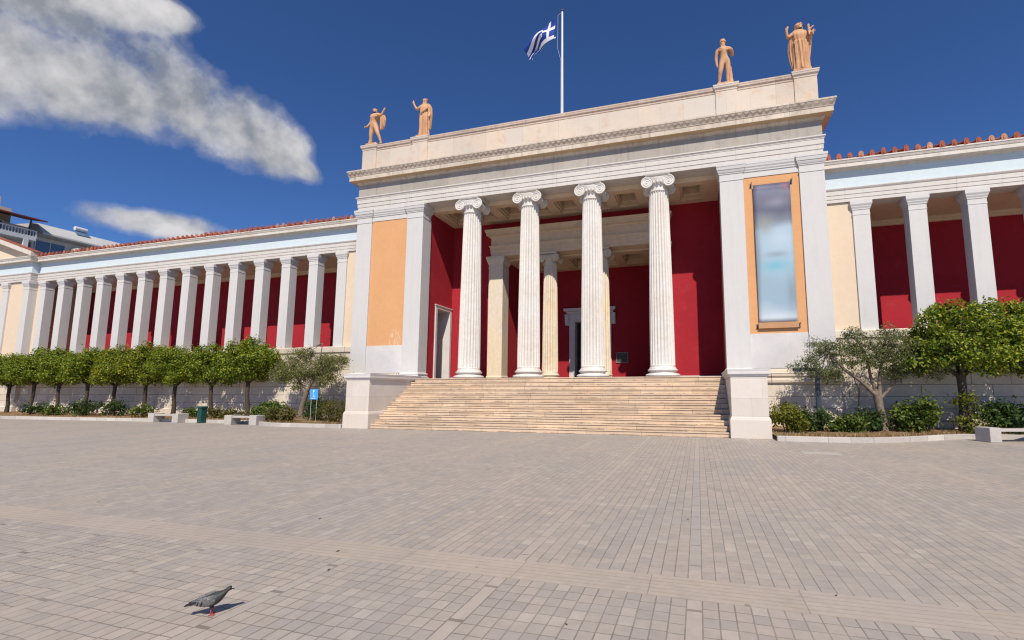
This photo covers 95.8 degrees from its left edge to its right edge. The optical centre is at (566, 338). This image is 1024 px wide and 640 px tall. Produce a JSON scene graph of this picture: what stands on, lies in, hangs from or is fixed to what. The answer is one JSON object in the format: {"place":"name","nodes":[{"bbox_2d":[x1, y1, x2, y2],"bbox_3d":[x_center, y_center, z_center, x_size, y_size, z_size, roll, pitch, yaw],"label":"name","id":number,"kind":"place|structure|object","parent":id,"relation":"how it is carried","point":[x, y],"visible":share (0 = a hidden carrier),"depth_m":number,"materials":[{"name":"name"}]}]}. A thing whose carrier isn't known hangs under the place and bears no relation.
{"place":"outdoors","nodes":[
{"label":"outdoors","id":0,"kind":"place"},
{"bbox_2d":[0,197,47,246],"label":"apartment building","id":1,"kind":"structure","parent":0,"point":[19,234],"depth_m":47.25,"materials":[{"name":"white concrete"}]},
{"bbox_2d":[16,223,122,253],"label":"apartment building","id":2,"kind":"structure","parent":0,"point":[51,239],"depth_m":50.83,"materials":[{"name":"white concrete"}]},
{"bbox_2d":[34,239,65,253],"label":"window","id":3,"kind":"structure","parent":2,"relation":"in","point":[42,246],"depth_m":50.36,"materials":[{"name":"blue glass"}]},
{"bbox_2d":[73,226,90,237],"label":"roof tank","id":4,"kind":"object","parent":2,"relation":"on","point":[80,231],"visible":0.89,"depth_m":52.86,"materials":[{"name":"white metal"}]},
{"bbox_2d":[0,411,342,423],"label":"planting soil","id":5,"kind":"structure","parent":0,"point":[15,413],"depth_m":25.13,"materials":[{"name":"brown soil"}]},
{"bbox_2d":[0,352,34,412],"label":"orange tree","id":6,"kind":"object","parent":5,"relation":"on","point":[4,381],"visible":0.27,"depth_m":29.59,"materials":[{"name":"green plant"}]},
{"bbox_2d":[0,345,54,411],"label":"orange tree","id":7,"kind":"object","parent":5,"relation":"on","point":[26,372],"visible":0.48,"depth_m":28.73,"materials":[{"name":"green plant"}]},
{"bbox_2d":[18,401,47,414],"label":"shrub","id":8,"kind":"object","parent":5,"relation":"on","point":[31,408],"visible":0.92,"depth_m":27.09,"materials":[{"name":"green plant"}]},
{"bbox_2d":[37,400,71,415],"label":"shrub","id":9,"kind":"object","parent":5,"relation":"on","point":[52,409],"visible":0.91,"depth_m":26.24,"materials":[{"name":"green plant"}]},
{"bbox_2d":[32,345,79,406],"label":"orange tree","id":10,"kind":"object","parent":5,"relation":"on","point":[47,364],"visible":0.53,"depth_m":28.02,"materials":[{"name":"green plant"}]},
{"bbox_2d":[63,397,100,415],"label":"shrub","id":11,"kind":"object","parent":5,"relation":"on","point":[79,408],"visible":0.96,"depth_m":25.87,"materials":[{"name":"green plant"}]},
{"bbox_2d":[53,344,112,410],"bbox_3d":[-28.925,2.550,27.882,3.902,4.284,2.925,-5,-8,37],"label":"orange tree","id":12,"kind":"object","parent":5,"relation":"on","point":[80,366],"visible":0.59,"depth_m":27.32,"materials":[{"name":"green plant"}]},
{"bbox_2d":[84,343,133,414],"bbox_3d":[-26.570,2.412,27.103,3.422,4.374,2.538,-2,-7,16],"label":"orange tree","id":13,"kind":"object","parent":5,"relation":"on","point":[105,373],"visible":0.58,"depth_m":26.77,"materials":[{"name":"green plant"}]},
{"bbox_2d":[94,396,128,415],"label":"shrub","id":14,"kind":"object","parent":5,"relation":"on","point":[115,406],"visible":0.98,"depth_m":25.44,"materials":[{"name":"green plant"}]},
{"bbox_2d":[124,402,157,416],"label":"shrub","id":15,"kind":"object","parent":5,"relation":"on","point":[137,410],"visible":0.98,"depth_m":24.55,"materials":[{"name":"green plant"}]},
{"bbox_2d":[111,339,174,414],"bbox_3d":[-24.412,2.324,26.701,3.579,4.459,2.634,0,-7,3],"label":"orange tree","id":16,"kind":"object","parent":5,"relation":"on","point":[133,372],"visible":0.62,"depth_m":26.14,"materials":[{"name":"green plant"}]},
{"bbox_2d":[141,345,203,413],"bbox_3d":[-21.981,2.365,25.780,2.873,4.163,3.683,5,-8,-39],"label":"orange tree","id":17,"kind":"object","parent":5,"relation":"on","point":[164,365],"visible":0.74,"depth_m":25.33,"materials":[{"name":"green plant"}]},
{"bbox_2d":[182,406,210,417],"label":"shrub","id":18,"kind":"object","parent":5,"relation":"on","point":[192,412],"visible":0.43,"depth_m":23.89,"materials":[{"name":"green plant"}]},
{"bbox_2d":[182,341,234,413],"bbox_3d":[-19.476,2.287,25.323,3.894,4.216,2.701,-2,-7,16],"label":"orange tree","id":19,"kind":"object","parent":5,"relation":"on","point":[205,362],"visible":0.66,"depth_m":24.83,"materials":[{"name":"green plant"}]},
{"bbox_2d":[207,406,223,417],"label":"shrub","id":20,"kind":"object","parent":5,"relation":"on","point":[213,411],"visible":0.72,"depth_m":23.47,"materials":[{"name":"green plant"}]},
{"bbox_2d":[215,406,245,418],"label":"shrub","id":21,"kind":"object","parent":5,"relation":"on","point":[229,412],"visible":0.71,"depth_m":22.98,"materials":[{"name":"green plant"}]},
{"bbox_2d":[211,334,288,415],"bbox_3d":[-16.814,2.042,24.433,4.358,4.516,2.822,-2,-7,16],"label":"orange tree","id":22,"kind":"object","parent":5,"relation":"on","point":[261,359],"visible":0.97,"depth_m":23.96,"materials":[{"name":"green plant"}]},
{"bbox_2d":[244,399,288,419],"bbox_3d":[-14.206,3.511,21.915,2.211,1.202,1.602,-2,-7,16],"label":"shrub","id":23,"kind":"object","parent":5,"relation":"on","point":[260,409],"visible":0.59,"depth_m":21.73,"materials":[{"name":"green plant"}]},
{"bbox_2d":[263,405,299,421],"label":"shrub","id":24,"kind":"object","parent":5,"relation":"on","point":[289,414],"visible":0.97,"depth_m":20.63,"materials":[{"name":"green plant"}]},
{"bbox_2d":[265,343,352,418],"bbox_3d":[-12.792,2.176,22.780,5.109,3.877,1.853,-2,-7,16],"label":"olive tree","id":25,"kind":"object","parent":5,"relation":"on","point":[312,373],"visible":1,"depth_m":22.63,"materials":[{"name":"green plant"}]},
{"bbox_2d":[310,389,317,421],"bbox_3d":[-11.261,3.072,20.435,0.432,1.591,0.044,-2,-7,16],"label":"information sign","id":26,"kind":"object","parent":5,"relation":"on","point":[313,394],"visible":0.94,"depth_m":20.47,"materials":[{"name":"blue metal"}]},
{"bbox_2d":[300,395,336,420],"bbox_3d":[-11.859,3.395,21.884,1.681,1.474,1.400,0,-7,-4],"label":"shrub","id":27,"kind":"object","parent":5,"relation":"on","point":[312,406],"visible":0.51,"depth_m":21.68,"materials":[{"name":"green plant"}]},
{"bbox_2d":[311,397,345,421],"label":"shrub","id":28,"kind":"object","parent":5,"relation":"on","point":[328,405],"visible":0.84,"depth_m":20.27,"materials":[{"name":"green plant"}]},
{"bbox_2d":[0,413,1022,436],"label":"dry grass","id":29,"kind":"structure","parent":5,"relation":"on","point":[932,432],"depth_m":14.71,"materials":[{"name":"brown plant"}]},
{"bbox_2d":[0,419,1023,639],"bbox_3d":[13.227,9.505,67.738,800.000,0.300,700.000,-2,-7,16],"label":"plaza paving","id":30,"kind":"structure","parent":0,"point":[450,535],"depth_m":4.82,"materials":[{"name":"stone"}]},
{"bbox_2d":[147,413,188,422],"bbox_3d":[-19.529,3.903,22.537,1.920,0.430,0.520,-2,-7,14],"label":"marble bench","id":31,"kind":"object","parent":30,"relation":"on","point":[176,418],"visible":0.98,"depth_m":22.41,"materials":[{"name":"white stone"}]},
{"bbox_2d":[0,416,341,427],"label":"kerb","id":32,"kind":"structure","parent":30,"relation":"on","point":[262,423],"depth_m":22.68,"materials":[{"name":"stone"}]},
{"bbox_2d":[196,406,207,422],"bbox_3d":[-17.453,3.661,22.004,0.310,0.790,0.310,-2,-7,16],"label":"litter bin","id":33,"kind":"object","parent":30,"relation":"on","point":[201,413],"visible":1,"depth_m":21.90,"materials":[{"name":"green metal"}]},
{"bbox_2d":[184,585,234,615],"bbox_3d":[-2.414,1.782,3.112,0.277,0.174,0.103,2,-7,-20],"label":"pigeon","id":34,"kind":"object","parent":30,"relation":"on","point":[210,600],"visible":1,"depth_m":3.09,"materials":[{"name":"grey"}]},
{"bbox_2d":[224,415,265,424],"bbox_3d":[-14.589,3.706,20.836,1.640,0.430,0.520,-1,-7,9],"label":"marble bench","id":35,"kind":"object","parent":30,"relation":"on","point":[236,419],"visible":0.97,"depth_m":20.67,"materials":[{"name":"white stone"}]},
{"bbox_2d":[0,67,1023,439],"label":"museum building","id":36,"kind":"structure","parent":30,"relation":"on","point":[532,275],"depth_m":21.34,"materials":[{"name":"beige stone"}]},
{"bbox_2d":[364,108,385,144],"bbox_3d":[-10.432,-11.440,25.088,1.341,2.359,0.525,-2,-7,16],"label":"statue","id":37,"kind":"object","parent":36,"relation":"on","point":[375,117],"visible":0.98,"depth_m":24.97,"materials":[{"name":"stone"}]},
{"bbox_2d":[412,98,432,135],"bbox_3d":[-7.630,-11.533,24.291,1.136,2.361,0.541,-2,-7,16],"label":"statue","id":38,"kind":"object","parent":36,"relation":"on","point":[426,117],"visible":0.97,"depth_m":24.09,"materials":[{"name":"stone"}]},
{"bbox_2d":[433,304,452,377],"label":"side door","id":39,"kind":"structure","parent":36,"relation":"in","point":[443,315],"depth_m":25.16,"materials":[{"name":"stone"}]},
{"bbox_2d":[557,9,563,112],"bbox_3d":[-0.227,-12.837,22.893,0.392,7.770,0.392,6,-9,-40],"label":"flag pole","id":40,"kind":"object","parent":36,"relation":"on","point":[562,101],"visible":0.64,"depth_m":22.95,"materials":[{"name":"white metal"}]},
{"bbox_2d":[524,18,555,60],"bbox_3d":[-1.368,-15.120,23.555,1.697,2.381,0.686,0,-7,0],"label":"flag","id":41,"kind":"object","parent":40,"relation":"attached to","point":[539,41],"visible":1,"depth_m":23.45,"materials":[{"name":"blue fabric"}]},
{"bbox_2d":[563,306,615,376],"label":"main door","id":42,"kind":"structure","parent":36,"relation":"in","point":[573,316],"depth_m":26.93,"materials":[{"name":"white stone"}]},
{"bbox_2d":[616,352,627,362],"bbox_3d":[3.141,1.103,26.044,0.680,0.600,0.056,-2,-7,16],"label":"wall plaque","id":43,"kind":"object","parent":36,"relation":"attached to","point":[621,357],"depth_m":26.03,"materials":[{"name":"brown metal"}]},
{"bbox_2d":[714,39,733,83],"bbox_3d":[6.934,-12.023,20.203,0.823,2.394,0.525,-2,-7,16],"label":"statue","id":44,"kind":"object","parent":36,"relation":"on","point":[722,50],"visible":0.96,"depth_m":20.07,"materials":[{"name":"stone"}]},
{"bbox_2d":[750,179,800,328],"bbox_3d":[8.273,-3.387,18.335,1.610,6.059,0.136,-2,-7,16],"label":"hanging banner","id":45,"kind":"object","parent":36,"relation":"attached to","point":[777,298],"visible":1,"depth_m":18.28,"materials":[{"name":"blue fabric"}]},
{"bbox_2d":[785,22,814,70],"bbox_3d":[9.840,-12.144,19.365,1.142,2.442,0.589,-2,-7,16],"label":"statue","id":46,"kind":"object","parent":36,"relation":"on","point":[799,44],"visible":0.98,"depth_m":19.27,"materials":[{"name":"stone"}]},
{"bbox_2d":[800,451,841,454],"bbox_3d":[6.203,2.819,11.242,0.840,0.026,0.440,-2,-7,16],"label":"drain cover","id":47,"kind":"object","parent":30,"relation":"on","point":[829,453],"visible":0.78,"depth_m":11.14,"materials":[{"name":"stone"}]},
{"bbox_2d":[777,434,1023,442],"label":"kerb","id":48,"kind":"structure","parent":30,"relation":"on","point":[887,439],"depth_m":13.79,"materials":[{"name":"stone"}]},
{"bbox_2d":[974,427,1023,442],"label":"marble bench","id":49,"kind":"object","parent":30,"relation":"on","point":[989,434],"visible":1,"depth_m":13.60,"materials":[{"name":"white stone"}]},
{"bbox_2d":[0,0,1023,243],"label":"sky","id":50,"kind":"structure","parent":0,"point":[122,121],"materials":[{"name":"blue"}]},
{"bbox_2d":[772,426,1023,436],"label":"planting soil","id":51,"kind":"structure","parent":0,"point":[781,429],"depth_m":15.34,"materials":[{"name":"brown soil"}]},
{"bbox_2d":[769,398,814,432],"bbox_3d":[7.402,2.634,15.343,1.589,1.257,1.398,-2,-7,16],"label":"shrub","id":52,"kind":"object","parent":51,"relation":"on","point":[790,417],"visible":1,"depth_m":15.15,"materials":[{"name":"green plant"}]},
{"bbox_2d":[792,368,822,429],"bbox_3d":[8.719,2.204,16.560,0.940,2.270,0.320,-2,-7,16],"label":"street lamp","id":53,"kind":"object","parent":51,"relation":"on","point":[818,392],"visible":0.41,"depth_m":16.47,"materials":[{"name":"grey metal"}]},
{"bbox_2d":[798,405,834,431],"bbox_3d":[8.520,2.841,15.937,1.381,1.104,1.608,0,-7,-2],"label":"shrub","id":54,"kind":"object","parent":51,"relation":"on","point":[820,419],"visible":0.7,"depth_m":15.55,"materials":[{"name":"green plant"}]},
{"bbox_2d":[825,411,872,432],"bbox_3d":[9.397,2.905,15.337,1.508,0.938,1.183,-2,-7,16],"label":"shrub","id":55,"kind":"object","parent":51,"relation":"on","point":[843,423],"visible":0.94,"depth_m":15.23,"materials":[{"name":"green plant"}]},
{"bbox_2d":[854,379,859,411],"bbox_3d":[10.683,2.381,16.869,0.179,2.053,0.054,-2,-7,16],"label":"wooden stake","id":56,"kind":"object","parent":51,"relation":"on","point":[858,395],"visible":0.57,"depth_m":16.87,"materials":[{"name":"wood"}]},
{"bbox_2d":[850,406,891,431],"bbox_3d":[10.416,2.877,15.796,1.196,1.053,1.213,6,-9,-41],"label":"shrub","id":57,"kind":"object","parent":51,"relation":"on","point":[876,422],"visible":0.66,"depth_m":15.65,"materials":[{"name":"green plant"}]},
{"bbox_2d":[786,321,967,430],"bbox_3d":[10.657,1.369,16.005,5.547,3.923,1.731,-2,-7,16],"label":"olive tree","id":58,"kind":"object","parent":51,"relation":"on","point":[881,357],"visible":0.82,"depth_m":15.95,"materials":[{"name":"green plant"}]},
{"bbox_2d":[886,388,945,432],"bbox_3d":[11.696,2.526,15.528,1.799,1.665,1.636,-2,-7,16],"label":"shrub","id":59,"kind":"object","parent":51,"relation":"on","point":[916,417],"visible":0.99,"depth_m":15.22,"materials":[{"name":"green plant"}]},
{"bbox_2d":[892,295,1023,432],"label":"orange tree","id":60,"kind":"object","parent":51,"relation":"on","point":[981,345],"visible":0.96,"depth_m":15.01,"materials":[{"name":"green plant"}]},
{"bbox_2d":[945,389,991,433],"bbox_3d":[13.165,2.474,15.003,1.096,1.608,1.133,-1,-7,7],"label":"ivy","id":61,"kind":"object","parent":60,"relation":"attached to","point":[963,419],"visible":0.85,"depth_m":14.97,"materials":[{"name":"plant"}]},
{"bbox_2d":[969,395,1023,434],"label":"shrub","id":62,"kind":"object","parent":51,"relation":"on","point":[1007,415],"visible":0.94,"depth_m":14.99,"materials":[{"name":"green plant"}]},
{"bbox_2d":[972,295,1023,378],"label":"orange tree","id":63,"kind":"object","parent":51,"relation":"on","point":[1015,309],"visible":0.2,"depth_m":15.63,"materials":[{"name":"green plant"}]}
]}

